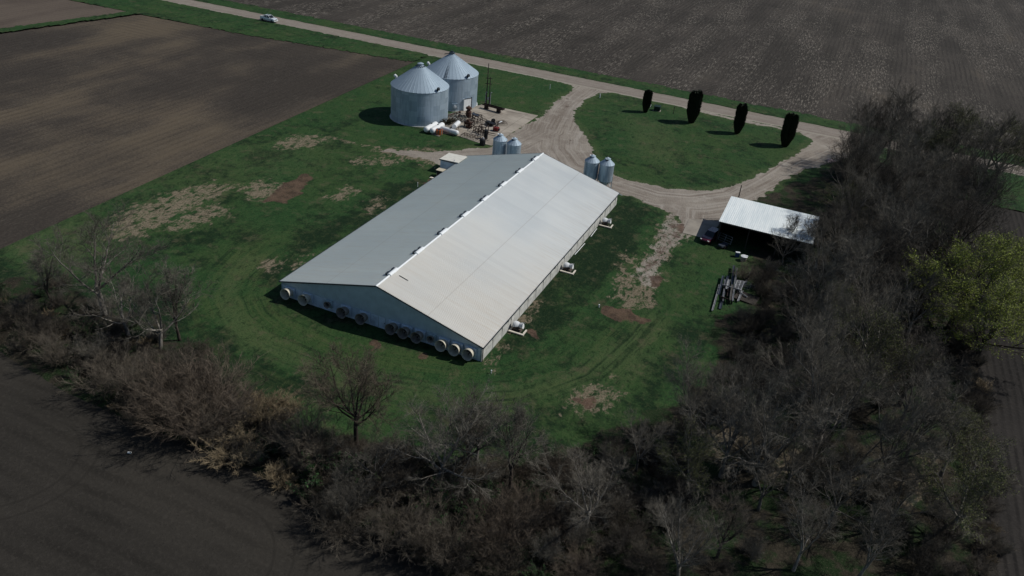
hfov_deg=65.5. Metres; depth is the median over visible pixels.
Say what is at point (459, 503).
bare shrub
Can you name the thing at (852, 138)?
bare tree
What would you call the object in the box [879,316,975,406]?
bare tree
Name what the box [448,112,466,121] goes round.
scrap heap
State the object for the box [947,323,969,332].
bare shrub
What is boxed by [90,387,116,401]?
green shrub
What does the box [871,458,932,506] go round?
bare shrub
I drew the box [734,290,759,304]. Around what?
corrugated sheet
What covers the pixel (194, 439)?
bare shrub
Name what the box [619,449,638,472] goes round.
green shrub
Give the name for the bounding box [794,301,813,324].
bare shrub
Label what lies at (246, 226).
lawn
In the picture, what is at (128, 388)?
bare shrub
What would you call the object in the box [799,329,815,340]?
bare shrub
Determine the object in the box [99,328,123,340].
bare shrub
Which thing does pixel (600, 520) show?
bare shrub
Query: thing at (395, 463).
bare shrub
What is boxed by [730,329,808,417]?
bare tree
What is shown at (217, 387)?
bare shrub
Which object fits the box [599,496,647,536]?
bare shrub
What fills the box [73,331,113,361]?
bare shrub
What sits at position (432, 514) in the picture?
bare shrub
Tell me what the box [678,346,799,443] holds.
bare tree
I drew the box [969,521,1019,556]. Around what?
bare shrub
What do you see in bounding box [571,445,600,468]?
bare shrub
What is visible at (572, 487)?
bare shrub
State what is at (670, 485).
bare shrub
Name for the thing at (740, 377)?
bare shrub
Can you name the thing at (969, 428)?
leafing tree
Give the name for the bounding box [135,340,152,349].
bare shrub
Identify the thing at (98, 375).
bare shrub
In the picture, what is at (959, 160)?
bare tree
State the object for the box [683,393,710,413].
bare shrub
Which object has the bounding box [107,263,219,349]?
bare tree
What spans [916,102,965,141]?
bare tree
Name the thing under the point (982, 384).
dry grass clump
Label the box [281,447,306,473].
bare shrub
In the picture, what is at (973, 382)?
bare shrub
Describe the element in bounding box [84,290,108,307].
bare shrub
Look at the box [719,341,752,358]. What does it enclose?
bare shrub
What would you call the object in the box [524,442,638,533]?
bare tree
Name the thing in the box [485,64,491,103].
twin utility pole
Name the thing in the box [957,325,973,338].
bare shrub
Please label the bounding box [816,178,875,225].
bare tree
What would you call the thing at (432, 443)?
bare tree
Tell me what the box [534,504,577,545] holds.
bare shrub
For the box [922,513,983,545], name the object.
bare shrub
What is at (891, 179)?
bare tree
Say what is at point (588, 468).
green shrub
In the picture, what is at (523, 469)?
bare shrub
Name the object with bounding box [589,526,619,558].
bare shrub
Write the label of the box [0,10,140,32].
grass strip
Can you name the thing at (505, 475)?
bare shrub
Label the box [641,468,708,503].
bare shrub
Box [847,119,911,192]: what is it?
bare tree
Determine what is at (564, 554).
green shrub
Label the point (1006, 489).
bare shrub
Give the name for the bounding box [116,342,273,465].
bare shrub
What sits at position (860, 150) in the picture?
bare tree
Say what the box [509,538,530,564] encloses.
green shrub
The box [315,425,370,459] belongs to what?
bare shrub
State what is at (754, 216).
open shed
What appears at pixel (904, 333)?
bare shrub
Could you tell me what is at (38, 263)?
bare tree
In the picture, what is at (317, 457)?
bare shrub
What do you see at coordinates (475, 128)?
steel stand
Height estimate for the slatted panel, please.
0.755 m
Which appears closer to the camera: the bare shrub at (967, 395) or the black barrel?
the bare shrub at (967, 395)
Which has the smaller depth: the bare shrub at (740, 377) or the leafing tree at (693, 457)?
the leafing tree at (693, 457)
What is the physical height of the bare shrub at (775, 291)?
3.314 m
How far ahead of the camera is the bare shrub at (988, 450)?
91.33 m
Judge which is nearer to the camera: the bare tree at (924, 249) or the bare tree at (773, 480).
the bare tree at (773, 480)
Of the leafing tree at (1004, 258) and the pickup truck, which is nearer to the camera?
the leafing tree at (1004, 258)
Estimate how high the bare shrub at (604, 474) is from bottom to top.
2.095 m
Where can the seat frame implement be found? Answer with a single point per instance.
(481, 130)
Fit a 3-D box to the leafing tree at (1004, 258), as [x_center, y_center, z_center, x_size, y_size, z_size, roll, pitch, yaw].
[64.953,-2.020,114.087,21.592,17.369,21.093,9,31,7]
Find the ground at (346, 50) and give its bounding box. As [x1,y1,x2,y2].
[0,0,1023,575]
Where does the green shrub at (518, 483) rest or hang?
on the lawn at (246, 226)
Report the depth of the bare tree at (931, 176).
137.35 m
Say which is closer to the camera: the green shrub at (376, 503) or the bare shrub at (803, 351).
the green shrub at (376, 503)
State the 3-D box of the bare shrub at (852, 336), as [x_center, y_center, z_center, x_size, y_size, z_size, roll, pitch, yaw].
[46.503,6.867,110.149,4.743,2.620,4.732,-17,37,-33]
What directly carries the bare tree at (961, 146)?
on the grass verge at (1018, 206)
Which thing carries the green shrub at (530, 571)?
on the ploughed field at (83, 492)
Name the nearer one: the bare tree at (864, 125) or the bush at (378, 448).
the bush at (378, 448)
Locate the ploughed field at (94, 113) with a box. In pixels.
[0,15,412,248]
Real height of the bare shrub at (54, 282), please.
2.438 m
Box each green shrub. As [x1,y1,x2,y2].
[0,283,11,294]
[30,283,56,295]
[33,301,47,310]
[59,360,71,367]
[60,362,85,379]
[67,312,108,338]
[69,303,83,311]
[72,322,89,336]
[83,330,96,341]
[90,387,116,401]
[120,314,138,328]
[246,431,282,461]
[263,396,291,412]
[274,456,292,471]
[285,469,323,501]
[296,439,357,489]
[329,450,380,484]
[366,496,379,506]
[366,513,387,534]
[380,522,400,538]
[381,506,405,526]
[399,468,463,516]
[422,466,434,476]
[458,520,480,536]
[460,476,482,491]
[472,474,505,499]
[478,563,498,575]
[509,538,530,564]
[512,476,527,488]
[518,559,545,575]
[523,525,548,551]
[526,472,544,485]
[526,480,555,504]
[550,551,570,567]
[562,489,588,509]
[582,460,598,474]
[583,550,601,562]
[589,435,613,456]
[606,562,618,572]
[611,469,636,486]
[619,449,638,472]
[621,442,635,450]
[641,438,658,449]
[641,511,658,525]
[643,523,664,547]
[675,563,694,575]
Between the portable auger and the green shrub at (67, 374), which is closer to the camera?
the green shrub at (67, 374)
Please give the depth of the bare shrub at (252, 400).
88.20 m
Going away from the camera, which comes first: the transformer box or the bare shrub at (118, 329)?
the bare shrub at (118, 329)
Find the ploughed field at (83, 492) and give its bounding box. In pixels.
[0,352,442,575]
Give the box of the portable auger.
[474,115,495,125]
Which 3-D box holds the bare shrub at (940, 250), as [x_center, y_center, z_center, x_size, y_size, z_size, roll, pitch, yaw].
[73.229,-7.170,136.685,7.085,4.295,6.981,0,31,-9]
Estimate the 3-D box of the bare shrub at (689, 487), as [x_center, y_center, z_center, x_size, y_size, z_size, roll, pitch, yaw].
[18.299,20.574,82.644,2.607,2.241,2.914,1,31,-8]
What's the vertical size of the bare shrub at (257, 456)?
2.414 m
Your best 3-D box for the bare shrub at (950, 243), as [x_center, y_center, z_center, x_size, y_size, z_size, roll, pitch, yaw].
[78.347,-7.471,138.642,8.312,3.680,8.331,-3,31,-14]
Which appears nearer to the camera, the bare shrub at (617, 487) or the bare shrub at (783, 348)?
the bare shrub at (617, 487)
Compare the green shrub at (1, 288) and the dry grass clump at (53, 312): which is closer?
the dry grass clump at (53, 312)
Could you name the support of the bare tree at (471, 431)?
on the lawn at (246, 226)
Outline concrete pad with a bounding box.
[442,105,537,145]
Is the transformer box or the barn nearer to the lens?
the barn
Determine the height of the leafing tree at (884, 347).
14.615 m
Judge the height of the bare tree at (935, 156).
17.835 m
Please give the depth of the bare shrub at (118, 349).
94.79 m
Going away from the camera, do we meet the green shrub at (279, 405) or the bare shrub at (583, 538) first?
the bare shrub at (583, 538)
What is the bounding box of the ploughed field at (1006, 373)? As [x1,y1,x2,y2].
[947,199,1023,575]
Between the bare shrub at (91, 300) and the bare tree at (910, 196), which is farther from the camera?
the bare tree at (910, 196)
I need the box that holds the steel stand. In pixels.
[468,125,480,132]
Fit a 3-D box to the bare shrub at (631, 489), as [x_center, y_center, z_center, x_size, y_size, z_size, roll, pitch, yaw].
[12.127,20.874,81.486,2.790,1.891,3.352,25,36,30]
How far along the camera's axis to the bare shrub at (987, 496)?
84.90 m
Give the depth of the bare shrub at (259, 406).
86.54 m
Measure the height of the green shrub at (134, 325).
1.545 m
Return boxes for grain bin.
[390,62,448,126]
[427,51,478,111]
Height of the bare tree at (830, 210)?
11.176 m
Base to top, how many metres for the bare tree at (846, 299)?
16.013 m
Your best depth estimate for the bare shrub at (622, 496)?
79.82 m
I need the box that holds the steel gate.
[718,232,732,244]
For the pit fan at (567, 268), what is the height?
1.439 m
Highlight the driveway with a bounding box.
[380,82,851,230]
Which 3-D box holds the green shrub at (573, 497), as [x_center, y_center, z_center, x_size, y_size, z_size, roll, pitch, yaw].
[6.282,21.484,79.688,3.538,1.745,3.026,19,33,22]
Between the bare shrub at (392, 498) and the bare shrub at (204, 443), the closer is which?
the bare shrub at (392, 498)
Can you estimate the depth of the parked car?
135.07 m
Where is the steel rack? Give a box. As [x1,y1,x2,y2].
[469,112,480,123]
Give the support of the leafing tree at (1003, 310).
on the lawn at (246, 226)
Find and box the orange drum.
[436,128,442,134]
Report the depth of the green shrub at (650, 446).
88.11 m
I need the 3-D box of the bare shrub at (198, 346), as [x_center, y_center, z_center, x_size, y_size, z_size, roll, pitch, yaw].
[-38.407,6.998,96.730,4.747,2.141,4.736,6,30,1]
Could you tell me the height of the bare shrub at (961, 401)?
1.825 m
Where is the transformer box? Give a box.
[653,104,660,111]
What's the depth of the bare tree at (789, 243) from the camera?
127.89 m
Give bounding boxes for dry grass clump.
[0,296,8,308]
[42,307,56,317]
[104,393,124,411]
[134,335,155,347]
[187,420,273,474]
[249,387,267,408]
[254,455,298,491]
[262,385,305,425]
[973,377,994,392]
[988,518,1004,532]
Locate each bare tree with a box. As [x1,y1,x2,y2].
[22,241,66,307]
[29,197,171,315]
[66,255,152,335]
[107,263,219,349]
[144,254,201,340]
[292,338,406,451]
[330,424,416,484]
[385,372,500,503]
[430,384,511,469]
[448,379,531,464]
[477,399,563,493]
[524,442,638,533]
[621,406,680,471]
[644,479,729,575]
[662,332,731,444]
[674,361,784,478]
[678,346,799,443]
[691,477,772,559]
[704,366,851,486]
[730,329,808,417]
[737,437,813,510]
[752,331,896,463]
[768,238,872,327]
[769,226,809,263]
[769,394,846,490]
[770,280,832,351]
[776,307,895,472]
[776,464,844,571]
[782,213,803,252]
[787,300,860,409]
[798,216,821,255]
[799,440,897,540]
[802,233,849,287]
[804,200,872,270]
[804,207,865,270]
[808,265,862,362]
[812,199,867,255]
[815,142,903,212]
[822,129,915,209]
[825,264,924,377]
[826,221,887,317]
[827,346,909,427]
[830,127,882,185]
[830,167,890,229]
[832,235,913,341]
[834,202,890,259]
[835,412,948,513]
[836,142,931,228]
[837,104,905,155]
[838,123,891,162]
[838,230,896,295]
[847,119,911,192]
[848,93,917,139]
[849,127,877,172]
[850,215,920,308]
[852,489,916,575]
[853,380,969,486]
[856,116,897,151]
[856,163,909,231]
[858,137,941,210]
[860,456,951,533]
[861,178,930,250]
[863,175,927,275]
[866,185,930,281]
[869,334,960,429]
[872,109,938,178]
[876,154,931,217]
[879,239,924,308]
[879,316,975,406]
[880,74,925,158]
[884,124,934,201]
[885,245,945,325]
[886,205,990,285]
[887,135,938,165]
[887,357,974,468]
[890,258,975,342]
[891,98,952,150]
[894,127,953,214]
[896,159,962,226]
[898,189,942,268]
[902,244,960,323]
[908,173,960,256]
[910,142,971,185]
[911,164,989,255]
[914,115,978,183]
[915,157,969,200]
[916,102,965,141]
[924,149,973,193]
[928,146,991,208]
[930,159,967,232]
[933,189,1012,266]
[941,156,978,194]
[943,155,980,203]
[945,134,984,163]
[945,158,1009,214]
[953,115,1004,194]
[956,150,1023,239]
[957,203,1014,249]
[964,159,1023,238]
[977,109,1023,170]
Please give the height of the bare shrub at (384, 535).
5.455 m
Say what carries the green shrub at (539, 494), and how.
on the lawn at (246, 226)
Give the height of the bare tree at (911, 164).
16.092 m
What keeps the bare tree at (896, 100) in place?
on the lawn at (246, 226)
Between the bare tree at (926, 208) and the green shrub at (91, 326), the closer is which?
the green shrub at (91, 326)
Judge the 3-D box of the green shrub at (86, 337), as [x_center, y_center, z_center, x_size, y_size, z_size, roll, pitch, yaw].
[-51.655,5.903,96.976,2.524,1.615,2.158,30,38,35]
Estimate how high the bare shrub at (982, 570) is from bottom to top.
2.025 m
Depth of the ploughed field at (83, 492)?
75.63 m
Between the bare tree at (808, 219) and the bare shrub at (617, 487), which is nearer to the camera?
the bare shrub at (617, 487)
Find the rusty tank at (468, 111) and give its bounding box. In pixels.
[464,105,473,117]
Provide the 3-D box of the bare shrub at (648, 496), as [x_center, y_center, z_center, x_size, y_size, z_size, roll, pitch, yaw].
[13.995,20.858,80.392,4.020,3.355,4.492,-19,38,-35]
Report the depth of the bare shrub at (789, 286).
120.06 m
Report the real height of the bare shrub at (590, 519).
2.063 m
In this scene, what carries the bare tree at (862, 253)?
on the lawn at (246, 226)
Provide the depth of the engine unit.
174.02 m
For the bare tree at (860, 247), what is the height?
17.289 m
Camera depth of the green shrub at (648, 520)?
78.61 m
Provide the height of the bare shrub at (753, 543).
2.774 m
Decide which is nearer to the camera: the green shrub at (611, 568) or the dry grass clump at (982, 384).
the green shrub at (611, 568)
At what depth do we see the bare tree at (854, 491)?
77.70 m
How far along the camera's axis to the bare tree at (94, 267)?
97.01 m
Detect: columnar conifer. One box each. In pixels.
[642,89,652,112]
[686,90,703,122]
[733,103,747,133]
[780,112,799,146]
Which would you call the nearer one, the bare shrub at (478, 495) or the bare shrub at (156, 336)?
the bare shrub at (478, 495)
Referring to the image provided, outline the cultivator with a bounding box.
[460,132,486,140]
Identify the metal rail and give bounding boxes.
[711,285,719,310]
[718,276,723,294]
[719,276,728,308]
[722,284,739,293]
[727,282,730,296]
[730,265,734,299]
[732,268,737,300]
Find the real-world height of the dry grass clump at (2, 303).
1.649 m
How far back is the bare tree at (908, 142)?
151.95 m
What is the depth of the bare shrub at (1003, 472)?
88.69 m
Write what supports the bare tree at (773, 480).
on the lawn at (246, 226)
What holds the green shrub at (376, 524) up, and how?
on the lawn at (246, 226)
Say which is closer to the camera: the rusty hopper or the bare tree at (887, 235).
the bare tree at (887, 235)
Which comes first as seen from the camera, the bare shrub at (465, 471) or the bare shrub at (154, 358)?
the bare shrub at (465, 471)
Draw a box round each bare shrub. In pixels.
[0,292,41,324]
[0,310,15,330]
[1,336,29,354]
[6,303,75,354]
[21,304,47,326]
[27,325,88,366]
[29,320,51,338]
[39,289,73,307]
[39,308,82,338]
[41,267,74,287]
[54,339,146,398]
[64,345,105,375]
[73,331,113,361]
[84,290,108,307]
[86,310,105,320]
[87,352,119,374]
[94,312,127,335]
[97,345,185,410]
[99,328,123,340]
[106,333,135,357]
[107,398,163,432]
[109,343,227,436]
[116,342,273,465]
[117,399,144,412]
[133,337,230,393]
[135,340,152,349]
[135,342,178,376]
[135,344,157,356]
[139,322,169,341]
[171,389,255,449]
[174,351,250,406]
[176,335,216,359]
[180,412,215,442]
[197,426,226,446]
[209,397,255,426]
[223,425,264,450]
[225,442,249,461]
[226,385,306,435]
[235,405,261,431]
[236,387,266,407]
[237,442,265,462]
[242,410,284,453]
[252,407,294,432]
[263,413,330,450]
[263,419,296,445]
[264,401,360,471]
[274,435,297,458]
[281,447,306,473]
[292,470,351,512]
[296,448,338,464]
[300,487,386,558]
[308,430,336,457]
[308,458,345,493]
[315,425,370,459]
[318,458,399,521]
[320,431,370,470]
[320,461,377,498]
[342,464,381,500]
[342,496,378,521]
[350,427,394,466]
[356,481,460,561]
[358,453,412,487]
[365,425,413,461]
[369,479,388,499]
[370,455,419,495]
[375,445,418,477]
[376,469,424,507]
[377,485,402,513]
[387,435,441,473]
[390,503,420,537]
[391,506,437,545]
[394,474,435,506]
[398,493,490,574]
[399,460,421,478]
[404,543,424,560]
[414,504,447,532]
[414,524,465,564]
[418,478,436,498]
[419,452,468,480]
[426,482,489,538]
[429,525,476,575]
[435,463,473,493]
[436,482,487,523]
[440,506,474,537]
[450,451,484,479]
[453,451,476,469]
[454,482,562,573]
[455,482,498,515]
[465,521,517,567]
[465,524,509,551]
[469,452,507,482]
[470,539,530,575]
[483,493,502,512]
[485,476,560,543]
[490,452,544,481]
[491,479,525,496]
[496,462,515,479]
[498,478,541,516]
[527,487,580,532]
[530,526,572,565]
[531,437,567,475]
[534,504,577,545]
[535,445,581,487]
[537,475,554,491]
[544,537,604,575]
[550,444,576,466]
[552,486,594,520]
[555,469,586,494]
[558,502,588,537]
[561,458,583,476]
[563,514,601,546]
[568,510,600,536]
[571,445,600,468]
[578,467,594,494]
[582,495,612,529]
[587,468,614,501]
[587,468,639,501]
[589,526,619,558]
[593,462,619,481]
[595,516,650,557]
[596,428,628,451]
[596,439,644,474]
[599,493,621,520]
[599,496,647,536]
[604,485,638,509]
[615,547,644,569]
[617,435,657,467]
[621,537,681,575]
[622,483,638,502]
[624,418,662,441]
[628,481,669,512]
[629,487,649,510]
[631,538,647,552]
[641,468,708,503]
[643,431,675,468]
[653,496,695,533]
[655,469,688,509]
[661,489,696,518]
[672,416,701,436]
[676,476,696,497]
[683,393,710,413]
[695,408,713,428]
[704,552,737,575]
[705,394,726,414]
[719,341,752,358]
[725,364,754,386]
[726,303,756,321]
[728,258,762,280]
[731,531,768,563]
[733,438,754,458]
[739,332,762,351]
[741,350,755,362]
[743,425,798,461]
[747,270,776,288]
[750,300,780,320]
[756,263,778,278]
[757,294,775,306]
[758,331,774,344]
[761,256,781,270]
[762,278,794,300]
[774,318,800,340]
[776,342,789,354]
[777,315,795,331]
[779,277,812,300]
[780,304,793,314]
[786,444,842,497]
[788,383,821,403]
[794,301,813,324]
[797,339,821,359]
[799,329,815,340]
[807,425,841,449]
[827,394,873,421]
[828,434,875,464]
[829,452,862,478]
[836,171,854,187]
[838,328,859,347]
[854,466,895,503]
[861,282,886,296]
[870,493,922,549]
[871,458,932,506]
[873,392,894,408]
[892,322,911,340]
[894,289,917,311]
[899,325,932,342]
[904,301,933,322]
[918,524,954,556]
[919,236,952,255]
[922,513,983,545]
[933,497,964,524]
[936,551,979,575]
[937,322,978,354]
[941,481,992,512]
[943,233,976,252]
[947,261,974,282]
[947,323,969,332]
[948,366,974,379]
[953,381,979,399]
[954,394,982,408]
[956,339,976,351]
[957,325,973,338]
[958,372,977,387]
[961,331,994,351]
[962,393,996,417]
[962,550,1006,575]
[965,460,999,480]
[966,441,997,458]
[966,515,990,533]
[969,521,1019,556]
[971,477,1008,509]
[972,368,985,379]
[973,385,1002,402]
[973,389,1008,413]
[973,492,1005,520]
[974,352,989,366]
[976,414,999,428]
[984,459,1022,487]
[985,467,1017,492]
[994,535,1017,555]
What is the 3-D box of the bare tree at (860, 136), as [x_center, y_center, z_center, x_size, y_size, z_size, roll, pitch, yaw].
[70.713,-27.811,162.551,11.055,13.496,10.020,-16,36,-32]
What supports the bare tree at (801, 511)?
on the lawn at (246, 226)
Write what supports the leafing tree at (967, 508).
on the lawn at (246, 226)
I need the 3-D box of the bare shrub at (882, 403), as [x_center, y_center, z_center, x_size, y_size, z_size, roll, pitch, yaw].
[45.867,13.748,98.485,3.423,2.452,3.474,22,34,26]
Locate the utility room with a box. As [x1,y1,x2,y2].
[439,153,466,168]
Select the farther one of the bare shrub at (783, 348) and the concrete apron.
the concrete apron
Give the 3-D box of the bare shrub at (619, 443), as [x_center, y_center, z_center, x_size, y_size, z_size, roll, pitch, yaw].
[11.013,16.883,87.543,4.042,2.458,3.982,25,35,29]
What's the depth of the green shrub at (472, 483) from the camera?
80.58 m
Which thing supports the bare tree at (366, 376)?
on the lawn at (246, 226)
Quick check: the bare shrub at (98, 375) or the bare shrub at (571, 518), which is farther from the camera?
the bare shrub at (98, 375)
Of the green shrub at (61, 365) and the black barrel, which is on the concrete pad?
the black barrel
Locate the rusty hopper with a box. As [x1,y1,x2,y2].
[464,119,474,128]
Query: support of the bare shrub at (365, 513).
on the lawn at (246, 226)
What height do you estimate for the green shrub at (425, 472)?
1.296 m
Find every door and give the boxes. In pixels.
[378,316,385,328]
[463,97,471,110]
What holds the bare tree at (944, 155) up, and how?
on the lawn at (246, 226)
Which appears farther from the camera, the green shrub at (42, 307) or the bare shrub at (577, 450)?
the green shrub at (42, 307)
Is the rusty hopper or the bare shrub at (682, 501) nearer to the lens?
the bare shrub at (682, 501)
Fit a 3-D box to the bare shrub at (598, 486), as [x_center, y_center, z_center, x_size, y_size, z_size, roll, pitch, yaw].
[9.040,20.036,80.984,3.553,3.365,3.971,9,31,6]
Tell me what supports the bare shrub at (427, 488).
on the lawn at (246, 226)
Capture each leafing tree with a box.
[654,414,721,495]
[813,276,878,335]
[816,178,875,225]
[817,300,944,404]
[894,226,1023,329]
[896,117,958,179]
[913,429,1022,543]
[923,266,1023,359]
[934,399,1020,476]
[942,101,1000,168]
[944,227,1023,307]
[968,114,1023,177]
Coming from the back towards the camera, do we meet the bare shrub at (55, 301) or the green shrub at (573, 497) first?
the bare shrub at (55, 301)
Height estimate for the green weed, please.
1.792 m
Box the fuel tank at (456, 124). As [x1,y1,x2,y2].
[452,120,460,128]
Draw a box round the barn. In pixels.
[279,153,619,361]
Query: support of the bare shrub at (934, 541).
on the lawn at (246, 226)
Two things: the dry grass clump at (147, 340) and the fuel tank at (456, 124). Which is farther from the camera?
the fuel tank at (456, 124)
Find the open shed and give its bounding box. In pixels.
[716,196,818,263]
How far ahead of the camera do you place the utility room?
151.73 m
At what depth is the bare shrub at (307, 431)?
80.46 m
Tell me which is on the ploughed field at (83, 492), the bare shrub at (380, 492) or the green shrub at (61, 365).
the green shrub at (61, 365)
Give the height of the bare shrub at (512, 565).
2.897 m
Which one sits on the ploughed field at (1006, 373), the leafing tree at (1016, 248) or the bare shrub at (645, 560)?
the leafing tree at (1016, 248)
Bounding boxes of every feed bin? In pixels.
[492,133,506,154]
[506,137,520,153]
[583,154,599,179]
[597,157,620,194]
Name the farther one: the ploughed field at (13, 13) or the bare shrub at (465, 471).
the ploughed field at (13, 13)
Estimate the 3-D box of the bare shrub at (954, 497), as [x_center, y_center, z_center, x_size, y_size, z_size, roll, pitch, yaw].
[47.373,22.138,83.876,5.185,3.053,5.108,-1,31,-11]
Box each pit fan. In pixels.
[508,321,526,335]
[560,262,575,274]
[599,217,612,228]
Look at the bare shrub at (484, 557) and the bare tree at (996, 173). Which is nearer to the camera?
the bare shrub at (484, 557)
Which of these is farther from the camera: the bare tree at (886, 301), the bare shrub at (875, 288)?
the bare shrub at (875, 288)
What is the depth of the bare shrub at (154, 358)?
91.54 m
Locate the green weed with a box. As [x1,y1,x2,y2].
[439,117,456,124]
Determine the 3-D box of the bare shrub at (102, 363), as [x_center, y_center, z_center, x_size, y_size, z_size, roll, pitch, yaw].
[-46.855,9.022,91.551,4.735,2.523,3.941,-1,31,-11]
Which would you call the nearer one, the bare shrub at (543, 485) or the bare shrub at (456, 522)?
the bare shrub at (456, 522)
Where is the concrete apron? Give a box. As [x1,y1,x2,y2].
[683,219,719,236]
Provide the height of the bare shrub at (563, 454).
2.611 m
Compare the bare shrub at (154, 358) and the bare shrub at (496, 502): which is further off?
the bare shrub at (154, 358)
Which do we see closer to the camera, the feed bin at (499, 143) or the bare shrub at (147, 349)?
the bare shrub at (147, 349)
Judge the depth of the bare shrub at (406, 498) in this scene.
77.97 m
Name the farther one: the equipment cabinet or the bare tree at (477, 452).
the equipment cabinet
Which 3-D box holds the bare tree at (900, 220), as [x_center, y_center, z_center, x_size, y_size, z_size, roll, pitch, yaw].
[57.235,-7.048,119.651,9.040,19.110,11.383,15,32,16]
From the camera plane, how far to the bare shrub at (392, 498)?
77.46 m
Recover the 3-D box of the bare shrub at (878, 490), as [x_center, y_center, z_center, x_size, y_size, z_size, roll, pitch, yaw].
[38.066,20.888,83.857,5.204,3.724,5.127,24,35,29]
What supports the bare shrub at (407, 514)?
on the lawn at (246, 226)
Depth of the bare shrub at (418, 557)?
72.57 m
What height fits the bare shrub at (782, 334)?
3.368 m
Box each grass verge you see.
[72,0,427,61]
[196,0,1023,165]
[943,163,1023,211]
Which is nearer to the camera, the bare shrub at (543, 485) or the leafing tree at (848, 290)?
the bare shrub at (543, 485)
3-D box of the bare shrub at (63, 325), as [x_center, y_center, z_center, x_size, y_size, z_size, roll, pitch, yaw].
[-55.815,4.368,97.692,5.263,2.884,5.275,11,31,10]
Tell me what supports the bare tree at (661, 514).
on the lawn at (246, 226)
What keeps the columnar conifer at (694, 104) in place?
on the lawn at (246, 226)
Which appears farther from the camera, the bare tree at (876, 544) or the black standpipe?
the black standpipe
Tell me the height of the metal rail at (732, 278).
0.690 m
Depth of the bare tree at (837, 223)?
124.56 m
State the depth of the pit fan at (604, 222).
137.26 m
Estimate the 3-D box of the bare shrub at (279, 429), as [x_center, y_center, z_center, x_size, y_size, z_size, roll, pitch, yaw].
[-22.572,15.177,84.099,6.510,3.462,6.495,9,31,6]
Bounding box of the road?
[163,0,1023,174]
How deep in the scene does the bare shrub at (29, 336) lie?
95.28 m
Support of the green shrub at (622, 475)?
on the lawn at (246, 226)
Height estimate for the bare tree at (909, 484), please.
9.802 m
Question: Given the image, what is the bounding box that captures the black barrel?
[480,137,485,145]
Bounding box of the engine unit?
[493,121,499,131]
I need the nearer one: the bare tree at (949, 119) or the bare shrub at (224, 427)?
the bare shrub at (224, 427)
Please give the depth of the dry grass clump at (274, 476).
79.41 m
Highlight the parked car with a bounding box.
[700,227,720,243]
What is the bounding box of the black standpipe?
[484,129,495,138]
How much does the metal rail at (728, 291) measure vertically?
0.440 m
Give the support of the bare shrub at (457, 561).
on the lawn at (246, 226)
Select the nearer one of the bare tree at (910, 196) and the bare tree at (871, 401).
the bare tree at (871, 401)
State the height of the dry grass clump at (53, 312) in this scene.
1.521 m
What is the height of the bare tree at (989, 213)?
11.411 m
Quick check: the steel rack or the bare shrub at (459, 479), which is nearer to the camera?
the bare shrub at (459, 479)
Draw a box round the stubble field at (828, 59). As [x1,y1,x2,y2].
[227,0,1023,156]
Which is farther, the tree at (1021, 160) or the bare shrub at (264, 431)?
the tree at (1021, 160)
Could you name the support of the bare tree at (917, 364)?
on the lawn at (246, 226)
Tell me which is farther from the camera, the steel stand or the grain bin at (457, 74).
the grain bin at (457, 74)
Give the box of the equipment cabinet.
[436,168,445,175]
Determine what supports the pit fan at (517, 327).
on the lawn at (246, 226)
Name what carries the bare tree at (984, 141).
on the grass verge at (1018, 206)
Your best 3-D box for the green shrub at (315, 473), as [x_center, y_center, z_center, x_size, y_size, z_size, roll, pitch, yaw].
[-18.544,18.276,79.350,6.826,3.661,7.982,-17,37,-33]
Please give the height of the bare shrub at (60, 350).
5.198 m
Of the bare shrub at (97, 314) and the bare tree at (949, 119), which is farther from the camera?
the bare tree at (949, 119)
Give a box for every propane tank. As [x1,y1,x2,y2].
[424,121,437,132]
[430,122,444,133]
[440,126,458,135]
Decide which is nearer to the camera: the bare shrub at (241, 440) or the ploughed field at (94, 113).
the bare shrub at (241, 440)
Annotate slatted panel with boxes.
[735,280,744,290]
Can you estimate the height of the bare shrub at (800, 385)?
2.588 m
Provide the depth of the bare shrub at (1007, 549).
79.02 m
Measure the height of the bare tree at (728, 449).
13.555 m
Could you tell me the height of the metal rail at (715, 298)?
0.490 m
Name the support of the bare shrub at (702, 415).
on the lawn at (246, 226)
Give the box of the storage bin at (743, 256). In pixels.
[740,254,747,261]
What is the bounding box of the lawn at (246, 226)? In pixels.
[0,56,977,575]
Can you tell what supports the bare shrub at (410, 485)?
on the lawn at (246, 226)
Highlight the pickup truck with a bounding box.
[260,14,277,22]
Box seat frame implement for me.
[478,124,488,134]
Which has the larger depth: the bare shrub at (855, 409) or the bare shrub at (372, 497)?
the bare shrub at (855, 409)
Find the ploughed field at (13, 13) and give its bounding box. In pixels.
[0,0,124,27]
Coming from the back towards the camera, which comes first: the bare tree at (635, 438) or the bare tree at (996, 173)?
the bare tree at (996, 173)
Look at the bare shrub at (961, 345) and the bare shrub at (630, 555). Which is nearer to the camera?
the bare shrub at (630, 555)
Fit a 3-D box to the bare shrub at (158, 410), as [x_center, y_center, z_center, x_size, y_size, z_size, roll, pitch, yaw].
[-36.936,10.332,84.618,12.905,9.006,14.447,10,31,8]
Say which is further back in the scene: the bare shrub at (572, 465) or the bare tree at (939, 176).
the bare tree at (939, 176)
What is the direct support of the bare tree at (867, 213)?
on the lawn at (246, 226)
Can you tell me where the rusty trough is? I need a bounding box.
[482,103,504,112]
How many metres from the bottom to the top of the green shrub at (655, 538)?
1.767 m
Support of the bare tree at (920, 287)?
on the lawn at (246, 226)
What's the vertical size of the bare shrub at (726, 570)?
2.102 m
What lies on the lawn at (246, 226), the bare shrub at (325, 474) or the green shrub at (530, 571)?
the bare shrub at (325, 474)

